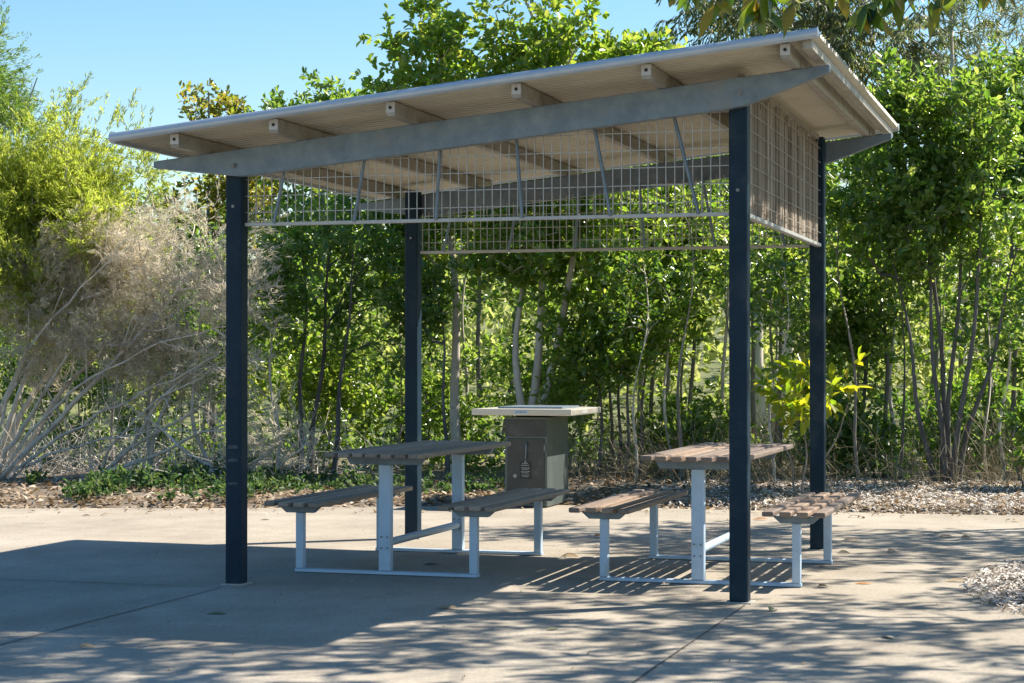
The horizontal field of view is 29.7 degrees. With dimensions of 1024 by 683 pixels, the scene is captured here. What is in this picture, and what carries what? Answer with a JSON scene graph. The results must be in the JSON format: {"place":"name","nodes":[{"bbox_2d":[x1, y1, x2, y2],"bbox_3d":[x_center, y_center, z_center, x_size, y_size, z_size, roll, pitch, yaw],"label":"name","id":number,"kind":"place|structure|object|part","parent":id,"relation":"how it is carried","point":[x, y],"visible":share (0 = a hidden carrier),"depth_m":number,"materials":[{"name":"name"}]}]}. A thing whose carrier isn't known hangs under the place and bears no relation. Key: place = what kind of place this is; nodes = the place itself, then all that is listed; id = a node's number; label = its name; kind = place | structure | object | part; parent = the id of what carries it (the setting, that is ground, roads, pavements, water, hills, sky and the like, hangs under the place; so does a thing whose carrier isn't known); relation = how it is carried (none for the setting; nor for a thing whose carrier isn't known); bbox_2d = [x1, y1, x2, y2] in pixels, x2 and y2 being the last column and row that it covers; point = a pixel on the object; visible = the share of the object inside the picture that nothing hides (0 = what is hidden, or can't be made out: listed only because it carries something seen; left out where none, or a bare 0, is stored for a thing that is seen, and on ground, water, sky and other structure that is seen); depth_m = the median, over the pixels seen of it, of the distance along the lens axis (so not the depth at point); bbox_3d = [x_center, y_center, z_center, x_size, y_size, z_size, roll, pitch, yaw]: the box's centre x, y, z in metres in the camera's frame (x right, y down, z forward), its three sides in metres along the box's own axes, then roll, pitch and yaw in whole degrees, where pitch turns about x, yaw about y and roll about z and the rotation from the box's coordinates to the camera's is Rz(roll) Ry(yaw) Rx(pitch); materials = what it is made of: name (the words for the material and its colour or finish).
{"place":"outdoors","nodes":[
{"label":"outdoors","id":0,"kind":"place"},
{"bbox_2d":[0,505,1023,682],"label":"pavement","id":1,"kind":"structure","parent":0,"point":[412,638],"depth_m":10.71,"materials":[{"name":"concrete"}]},
{"bbox_2d":[79,643,94,647],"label":"fallen leaf","id":2,"kind":"object","parent":1,"relation":"on","point":[84,644],"visible":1,"depth_m":9.09,"materials":[{"name":"plant"}]},
{"bbox_2d":[207,611,224,613],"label":"fallen leaf","id":3,"kind":"object","parent":1,"relation":"on","point":[217,612],"visible":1,"depth_m":10.31,"materials":[{"name":"plant"}]},
{"bbox_2d":[264,440,569,577],"bbox_3d":[-0.588,1.086,12.874,1.542,0.777,1.974,0,-1,17],"label":"picnic table","id":4,"kind":"object","parent":1,"relation":"on","point":[385,458],"visible":1,"depth_m":12.36,"materials":[{"name":"brown wood"}]},
{"bbox_2d":[437,605,457,607],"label":"fallen leaf","id":5,"kind":"object","parent":1,"relation":"on","point":[447,606],"visible":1,"depth_m":10.53,"materials":[{"name":"plant"}]},
{"bbox_2d":[0,525,937,682],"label":"control joint","id":6,"kind":"object","parent":1,"relation":"on","point":[649,670],"visible":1,"depth_m":10.10,"materials":[{"name":"grey concrete"}]},
{"bbox_2d":[108,27,898,603],"bbox_3d":[0.245,-0.070,12.770,4.141,3.097,4.344,0,-1,17],"label":"picnic shelter","id":7,"kind":"object","parent":1,"relation":"on","point":[766,117],"visible":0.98,"depth_m":11.58,"materials":[{"name":"blue paint"}]},
{"bbox_2d":[0,503,1018,521],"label":"edge litter","id":8,"kind":"object","parent":1,"relation":"on","point":[711,510],"visible":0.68,"depth_m":17.35,"materials":[{"name":"brown plant"}]},
{"bbox_2d":[2,509,1020,678],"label":"leaf crumbs","id":9,"kind":"object","parent":1,"relation":"on","point":[496,582],"visible":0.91,"depth_m":10.94,"materials":[{"name":"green plant"}]},
{"bbox_2d":[472,405,600,506],"bbox_3d":[0.241,1.063,18.169,0.953,0.914,1.106,0,-1,17],"label":"barbecue cabinet","id":10,"kind":"object","parent":1,"relation":"on","point":[536,451],"visible":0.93,"depth_m":17.79,"materials":[{"name":"grey metal"}]},
{"bbox_3d":[0.127,1.191,17.759,0.366,0.600,0.046,0,-1,17],"label":"door","id":11,"kind":"part","parent":10,"relation":"part of","materials":[{"name":"metal"}]},
{"bbox_2d":[561,553,579,557],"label":"fallen leaf","id":12,"kind":"object","parent":1,"relation":"on","point":[571,554],"visible":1,"depth_m":13.24,"materials":[{"name":"beige plant"}]},
{"bbox_2d":[569,442,859,586],"bbox_3d":[1.360,1.081,12.448,1.558,0.778,2.026,0,-1,17],"label":"picnic table","id":13,"kind":"object","parent":1,"relation":"on","point":[698,459],"visible":0.91,"depth_m":11.84,"materials":[{"name":"brown wood"}]},
{"bbox_2d":[946,578,964,580],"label":"fallen leaf","id":14,"kind":"object","parent":1,"relation":"on","point":[954,579],"visible":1,"depth_m":11.82,"materials":[{"name":"beige plant"}]},
{"bbox_2d":[1003,574,1023,604],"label":"garden bed","id":15,"kind":"object","parent":1,"relation":"on","point":[1017,592],"visible":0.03,"depth_m":11.12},
{"bbox_2d":[959,558,1023,616],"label":"bark chips","id":16,"kind":"object","parent":15,"relation":"on","point":[1016,571],"visible":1,"depth_m":11.42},
{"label":"shade tree","id":17,"kind":"object","parent":15,"relation":"on","visible":0},
{"bbox_2d":[656,0,1015,39],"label":"leafy branch","id":18,"kind":"object","parent":17,"relation":"attached to","point":[865,16],"visible":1,"depth_m":8.01,"materials":[{"name":"green plant"}]},
{"bbox_2d":[0,283,1023,514],"bbox_3d":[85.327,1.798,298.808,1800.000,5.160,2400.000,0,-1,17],"label":"ground","id":19,"kind":"structure","parent":0,"point":[714,366],"depth_m":23.48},
{"bbox_2d":[0,0,78,159],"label":"feathery tree","id":20,"kind":"object","parent":19,"relation":"on","point":[14,97],"visible":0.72,"depth_m":27.07,"materials":[{"name":"green plant"}]},
{"bbox_2d":[0,302,155,456],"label":"shrub","id":21,"kind":"object","parent":19,"relation":"on","point":[75,382],"visible":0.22,"depth_m":25.15,"materials":[{"name":"grey plant"}]},
{"bbox_2d":[39,286,116,463],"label":"sapling","id":22,"kind":"object","parent":19,"relation":"on","point":[67,398],"visible":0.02,"depth_m":24.42,"materials":[{"name":"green plant"}]},
{"bbox_2d":[110,210,164,461],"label":"sapling","id":23,"kind":"object","parent":19,"relation":"on","point":[111,431],"visible":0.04,"depth_m":22.96,"materials":[{"name":"green plant"}]},
{"bbox_2d":[0,71,281,476],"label":"feathery tree","id":24,"kind":"object","parent":19,"relation":"on","point":[57,199],"visible":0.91,"depth_m":21.54,"materials":[{"name":"green plant"}]},
{"bbox_2d":[82,179,248,443],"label":"broadleaf tree","id":25,"kind":"object","parent":19,"relation":"on","point":[150,399],"visible":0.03,"depth_m":29.68,"materials":[{"name":"green plant"}]},
{"bbox_2d":[24,453,337,501],"bbox_3d":[-5.631,1.365,19.114,7.699,0.474,2.403,0,-1,-2],"label":"ground cover","id":26,"kind":"object","parent":19,"relation":"on","point":[107,481],"visible":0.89,"depth_m":19.16,"materials":[{"name":"green plant"}]},
{"bbox_2d":[74,175,303,480],"bbox_3d":[-3.606,-0.119,21.000,2.724,3.418,1.826,0,-1,17],"label":"leafless shrub","id":27,"kind":"object","parent":19,"relation":"on","point":[208,288],"visible":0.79,"depth_m":20.85,"materials":[{"name":"grey plant"}]},
{"bbox_2d":[101,265,286,462],"bbox_3d":[-4.074,0.325,24.436,2.322,2.618,2.065,0,-1,-34],"label":"shrub","id":28,"kind":"object","parent":19,"relation":"on","point":[126,423],"visible":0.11,"depth_m":24.29,"materials":[{"name":"green plant"}]},
{"bbox_2d":[176,201,267,460],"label":"sapling","id":29,"kind":"object","parent":19,"relation":"on","point":[208,327],"visible":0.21,"depth_m":23.18,"materials":[{"name":"green plant"}]},
{"bbox_2d":[0,365,444,484],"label":"dead sticks","id":30,"kind":"object","parent":19,"relation":"on","point":[66,465],"visible":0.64,"depth_m":21.82,"materials":[{"name":"grey wood"}]},
{"bbox_2d":[134,78,317,450],"bbox_3d":[-4.158,-1.078,27.648,2.273,5.393,2.082,1,-1,-45],"label":"young tree","id":31,"kind":"object","parent":19,"relation":"on","point":[230,102],"visible":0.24,"depth_m":27.62,"materials":[{"name":"green plant"}]},
{"bbox_2d":[214,252,309,472],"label":"sapling","id":32,"kind":"object","parent":19,"relation":"on","point":[289,308],"visible":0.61,"depth_m":21.88,"materials":[{"name":"green plant"}]},
{"bbox_2d":[202,380,329,481],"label":"leafless shrub","id":33,"kind":"object","parent":19,"relation":"on","point":[264,454],"visible":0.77,"depth_m":19.94,"materials":[{"name":"grey plant"}]},
{"bbox_2d":[260,252,335,447],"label":"sapling","id":34,"kind":"object","parent":19,"relation":"on","point":[315,294],"visible":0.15,"depth_m":24.26,"materials":[{"name":"green plant"}]},
{"bbox_2d":[198,185,402,438],"bbox_3d":[-3.218,-0.649,29.757,3.383,4.586,2.596,0,-1,-22],"label":"broadleaf tree","id":35,"kind":"object","parent":19,"relation":"on","point":[373,352],"visible":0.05,"depth_m":30.06,"materials":[{"name":"green plant"}]},
{"bbox_2d":[216,302,395,466],"bbox_3d":[-2.441,0.597,23.778,1.816,2.201,2.243,1,-1,-44],"label":"shrub","id":36,"kind":"object","parent":19,"relation":"on","point":[309,388],"visible":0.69,"depth_m":23.48,"materials":[{"name":"green plant"}]},
{"bbox_2d":[244,66,401,449],"bbox_3d":[-2.473,-1.052,26.178,2.830,5.339,2.328,0,-1,17],"label":"broadleaf tree","id":37,"kind":"object","parent":19,"relation":"on","point":[278,101],"visible":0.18,"depth_m":25.94,"materials":[{"name":"green plant"}]},
{"bbox_2d":[251,189,425,473],"bbox_3d":[-2.014,-0.163,22.212,2.012,3.477,1.782,0,-1,-7],"label":"multi stem tree","id":38,"kind":"object","parent":19,"relation":"on","point":[328,240],"visible":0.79,"depth_m":22.11,"materials":[{"name":"green plant"}]},
{"bbox_2d":[272,459,504,495],"bbox_3d":[-1.076,1.392,19.430,2.512,0.390,1.620,0,-1,-1],"label":"weed patch","id":39,"kind":"object","parent":19,"relation":"on","point":[428,483],"visible":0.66,"depth_m":19.25,"materials":[{"name":"green plant"}]},
{"bbox_2d":[359,201,456,469],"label":"sapling","id":40,"kind":"object","parent":19,"relation":"on","point":[425,258],"visible":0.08,"depth_m":23.01,"materials":[{"name":"green plant"}]},
{"bbox_2d":[349,332,504,468],"bbox_3d":[-0.982,0.781,23.596,2.070,1.913,1.811,0,-1,17],"label":"shrub","id":41,"kind":"object","parent":19,"relation":"on","point":[431,397],"visible":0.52,"depth_m":23.24,"materials":[{"name":"green plant"}]},
{"bbox_2d":[376,254,483,474],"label":"young tree","id":42,"kind":"object","parent":19,"relation":"on","point":[433,315],"visible":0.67,"depth_m":21.81,"materials":[{"name":"green plant"}]},
{"bbox_2d":[434,224,477,440],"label":"sapling","id":43,"kind":"object","parent":19,"relation":"on","point":[463,345],"visible":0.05,"depth_m":24.16,"materials":[{"name":"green plant"}]},
{"bbox_2d":[337,0,582,471],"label":"broadleaf tree","id":44,"kind":"object","parent":19,"relation":"on","point":[449,53],"visible":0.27,"depth_m":22.25,"materials":[{"name":"green plant"}]},
{"bbox_2d":[394,217,590,441],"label":"broadleaf tree","id":45,"kind":"object","parent":19,"relation":"on","point":[479,297],"visible":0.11,"depth_m":28.05,"materials":[{"name":"green plant"}]},
{"bbox_2d":[0,55,1023,431],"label":"distant woodland","id":46,"kind":"object","parent":19,"relation":"on","point":[922,377],"visible":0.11,"depth_m":38.59,"materials":[{"name":"green plant"}]},
{"bbox_2d":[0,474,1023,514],"bbox_3d":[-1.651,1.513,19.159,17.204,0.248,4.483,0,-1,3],"label":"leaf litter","id":47,"kind":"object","parent":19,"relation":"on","point":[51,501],"visible":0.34,"depth_m":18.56,"materials":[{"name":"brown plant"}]},
{"bbox_2d":[0,401,1023,479],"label":"understorey","id":48,"kind":"object","parent":19,"relation":"on","point":[493,462],"visible":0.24,"depth_m":23.29,"materials":[{"name":"green plant"}]},
{"bbox_2d":[486,267,579,351],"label":"sapling","id":49,"kind":"object","parent":19,"relation":"on","point":[529,304],"visible":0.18,"depth_m":24.23,"materials":[{"name":"green plant"}]},
{"bbox_2d":[480,295,625,467],"bbox_3d":[0.436,0.601,22.974,1.740,2.345,1.846,0,-1,17],"label":"shrub","id":50,"kind":"object","parent":19,"relation":"on","point":[526,378],"visible":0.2,"depth_m":22.95,"materials":[{"name":"green plant"}]},
{"bbox_2d":[440,0,687,404],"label":"broadleaf tree","id":51,"kind":"object","parent":19,"relation":"on","point":[557,39],"visible":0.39,"depth_m":21.46,"materials":[{"name":"green plant"}]},
{"bbox_2d":[520,254,694,476],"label":"young tree","id":52,"kind":"object","parent":19,"relation":"on","point":[607,358],"visible":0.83,"depth_m":21.37,"materials":[{"name":"green plant"}]},
{"bbox_2d":[563,199,653,471],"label":"sapling","id":53,"kind":"object","parent":19,"relation":"on","point":[611,411],"visible":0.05,"depth_m":22.50,"materials":[{"name":"green plant"}]},
{"bbox_2d":[578,220,691,479],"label":"sapling","id":54,"kind":"object","parent":19,"relation":"on","point":[620,287],"visible":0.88,"depth_m":20.92,"materials":[{"name":"green plant"}]},
{"bbox_2d":[563,185,728,442],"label":"broadleaf tree","id":55,"kind":"object","parent":19,"relation":"on","point":[711,301],"depth_m":28.85,"materials":[{"name":"green plant"}]},
{"bbox_2d":[564,159,728,471],"bbox_3d":[1.584,-0.464,22.567,1.952,4.084,1.971,0,-1,-3],"label":"young tree","id":56,"kind":"object","parent":19,"relation":"on","point":[693,327],"visible":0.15,"depth_m":22.36,"materials":[{"name":"green plant"}]},
{"bbox_2d":[627,254,715,477],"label":"sapling","id":57,"kind":"object","parent":19,"relation":"on","point":[667,288],"visible":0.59,"depth_m":21.53,"materials":[{"name":"green plant"}]},
{"bbox_2d":[619,163,728,480],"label":"sapling","id":58,"kind":"object","parent":19,"relation":"on","point":[653,253],"visible":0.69,"depth_m":20.38,"materials":[{"name":"green plant"}]},
{"bbox_2d":[616,379,756,476],"bbox_3d":[1.984,1.128,21.911,1.612,1.420,1.542,0,-1,17],"label":"shrub","id":59,"kind":"object","parent":19,"relation":"on","point":[705,418],"visible":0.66,"depth_m":21.63,"materials":[{"name":"green plant"}]},
{"bbox_2d":[654,192,726,441],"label":"sapling","id":60,"kind":"object","parent":19,"relation":"on","point":[681,380],"visible":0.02,"depth_m":24.06,"materials":[{"name":"green plant"}]},
{"bbox_2d":[669,154,758,443],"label":"sapling","id":61,"kind":"object","parent":19,"relation":"on","point":[725,187],"visible":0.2,"depth_m":22.00,"materials":[{"name":"green plant"}]},
{"bbox_2d":[656,180,772,339],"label":"sapling","id":62,"kind":"object","parent":19,"relation":"on","point":[716,276],"visible":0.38,"depth_m":20.75,"materials":[{"name":"green plant"}]},
{"bbox_2d":[469,377,1023,487],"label":"dry undergrowth","id":63,"kind":"object","parent":19,"relation":"on","point":[766,463],"visible":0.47,"depth_m":20.47,"materials":[{"name":"plant"}]},
{"bbox_2d":[697,154,849,466],"bbox_3d":[2.960,-0.521,23.084,2.344,4.152,1.956,0,-1,17],"label":"young tree","id":64,"kind":"object","parent":19,"relation":"on","point":[785,302],"visible":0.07,"depth_m":23.02,"materials":[{"name":"green plant"}]},
{"bbox_2d":[719,228,837,480],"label":"sapling","id":65,"kind":"object","parent":19,"relation":"on","point":[771,260],"visible":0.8,"depth_m":20.18,"materials":[{"name":"green plant"}]},
{"bbox_2d":[727,180,832,476],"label":"sapling","id":66,"kind":"object","parent":19,"relation":"on","point":[790,252],"visible":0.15,"depth_m":21.64,"materials":[{"name":"green plant"}]},
{"bbox_2d":[762,230,829,442],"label":"sapling","id":67,"kind":"object","parent":19,"relation":"on","point":[776,359],"visible":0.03,"depth_m":24.25,"materials":[{"name":"green plant"}]},
{"bbox_2d":[704,137,889,444],"bbox_3d":[3.885,-1.087,26.971,2.561,5.412,3.485,1,-1,-44],"label":"broadleaf tree","id":68,"kind":"object","parent":19,"relation":"on","point":[835,364],"visible":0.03,"depth_m":26.88,"materials":[{"name":"green plant"}]},
{"bbox_2d":[750,345,871,496],"bbox_3d":[2.820,0.801,18.558,0.962,1.531,0.999,0,-1,-40],"label":"shrub","id":69,"kind":"object","parent":19,"relation":"on","point":[793,405],"visible":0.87,"depth_m":18.51,"materials":[{"name":"yellow plant"}]},
{"bbox_2d":[765,250,863,432],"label":"sapling","id":70,"kind":"object","parent":19,"relation":"on","point":[831,269],"visible":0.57,"depth_m":21.02,"materials":[{"name":"green plant"}]},
{"bbox_2d":[651,0,1012,438],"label":"gum tree","id":71,"kind":"object","parent":19,"relation":"on","point":[835,34],"visible":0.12,"depth_m":31.04,"materials":[{"name":"green plant"}]},
{"bbox_2d":[789,156,881,480],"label":"sapling","id":72,"kind":"object","parent":19,"relation":"on","point":[831,203],"visible":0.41,"depth_m":20.21,"materials":[{"name":"green plant"}]},
{"bbox_2d":[649,475,1023,514],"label":"bark mulch","id":73,"kind":"object","parent":19,"relation":"on","point":[879,491],"visible":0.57,"depth_m":18.68,"materials":[{"name":"wood"}]},
{"bbox_2d":[778,391,918,479],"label":"shrub","id":74,"kind":"object","parent":19,"relation":"on","point":[874,421],"visible":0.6,"depth_m":20.95,"materials":[{"name":"green plant"}]},
{"bbox_2d":[782,171,927,477],"bbox_3d":[3.835,-0.281,21.467,1.580,3.688,1.397,0,-1,41],"label":"young tree","id":75,"kind":"object","parent":19,"relation":"on","point":[873,327],"visible":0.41,"depth_m":21.35,"materials":[{"name":"green plant"}]},
{"bbox_2d":[832,219,896,400],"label":"sapling","id":76,"kind":"object","parent":19,"relation":"on","point":[855,260],"visible":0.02,"depth_m":24.21,"materials":[{"name":"green plant"}]},
{"bbox_2d":[850,153,920,469],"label":"sapling","id":77,"kind":"object","parent":19,"relation":"on","point":[890,391],"visible":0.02,"depth_m":22.37,"materials":[{"name":"green plant"}]},
{"bbox_2d":[857,199,957,478],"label":"sapling","id":78,"kind":"object","parent":19,"relation":"on","point":[911,293],"visible":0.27,"depth_m":20.76,"materials":[{"name":"green plant"}]},
{"bbox_2d":[826,47,1023,483],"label":"multi stem tree","id":79,"kind":"object","parent":19,"relation":"on","point":[931,178],"visible":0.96,"depth_m":19.72,"materials":[{"name":"green plant"}]},
{"bbox_2d":[863,118,1023,448],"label":"broadleaf tree","id":80,"kind":"object","parent":19,"relation":"on","point":[961,350],"visible":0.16,"depth_m":27.06,"materials":[{"name":"green plant"}]},
{"bbox_2d":[866,364,1023,470],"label":"shrub","id":81,"kind":"object","parent":19,"relation":"on","point":[897,401],"visible":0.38,"depth_m":23.02,"materials":[{"name":"green plant"}]},
{"bbox_2d":[873,0,1023,445],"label":"gum tree","id":82,"kind":"object","parent":19,"relation":"on","point":[1014,16],"visible":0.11,"depth_m":28.73,"materials":[{"name":"green plant"}]},
{"bbox_2d":[917,210,993,457],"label":"sapling","id":83,"kind":"object","parent":19,"relation":"on","point":[951,255],"visible":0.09,"depth_m":23.31,"materials":[{"name":"green plant"}]},
{"bbox_2d":[935,33,1023,469],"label":"multi stem tree","id":84,"kind":"object","parent":19,"relation":"on","point":[1014,75],"visible":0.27,"depth_m":22.49,"materials":[{"name":"green plant"}]},
{"bbox_2d":[941,260,1023,484],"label":"sapling","id":85,"kind":"object","parent":19,"relation":"on","point":[984,285],"visible":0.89,"depth_m":19.92,"materials":[{"name":"green plant"}]},
{"bbox_2d":[963,258,1023,478],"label":"sapling","id":86,"kind":"object","parent":19,"relation":"on","point":[997,286],"visible":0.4,"depth_m":21.10,"materials":[{"name":"green plant"}]},
{"bbox_2d":[979,379,1023,487],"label":"shrub","id":87,"kind":"object","parent":19,"relation":"on","point":[1013,425],"visible":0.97,"depth_m":19.15,"materials":[{"name":"green plant"}]},
{"bbox_2d":[992,241,1023,321],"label":"broadleaf tree","id":88,"kind":"object","parent":19,"relation":"on","point":[1022,270],"visible":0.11,"depth_m":24.76,"materials":[{"name":"green plant"}]},
{"bbox_2d":[997,198,1023,284],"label":"sapling","id":89,"kind":"object","parent":19,"relation":"on","point":[1020,230],"visible":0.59,"depth_m":19.98,"materials":[{"name":"green plant"}]},
{"bbox_2d":[999,119,1023,227],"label":"sapling","id":90,"kind":"object","parent":19,"relation":"on","point":[1017,181],"visible":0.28,"depth_m":21.69,"materials":[{"name":"green plant"}]},
{"bbox_2d":[0,0,1023,282],"label":"sky","id":91,"kind":"structure","parent":0,"point":[253,47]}
]}

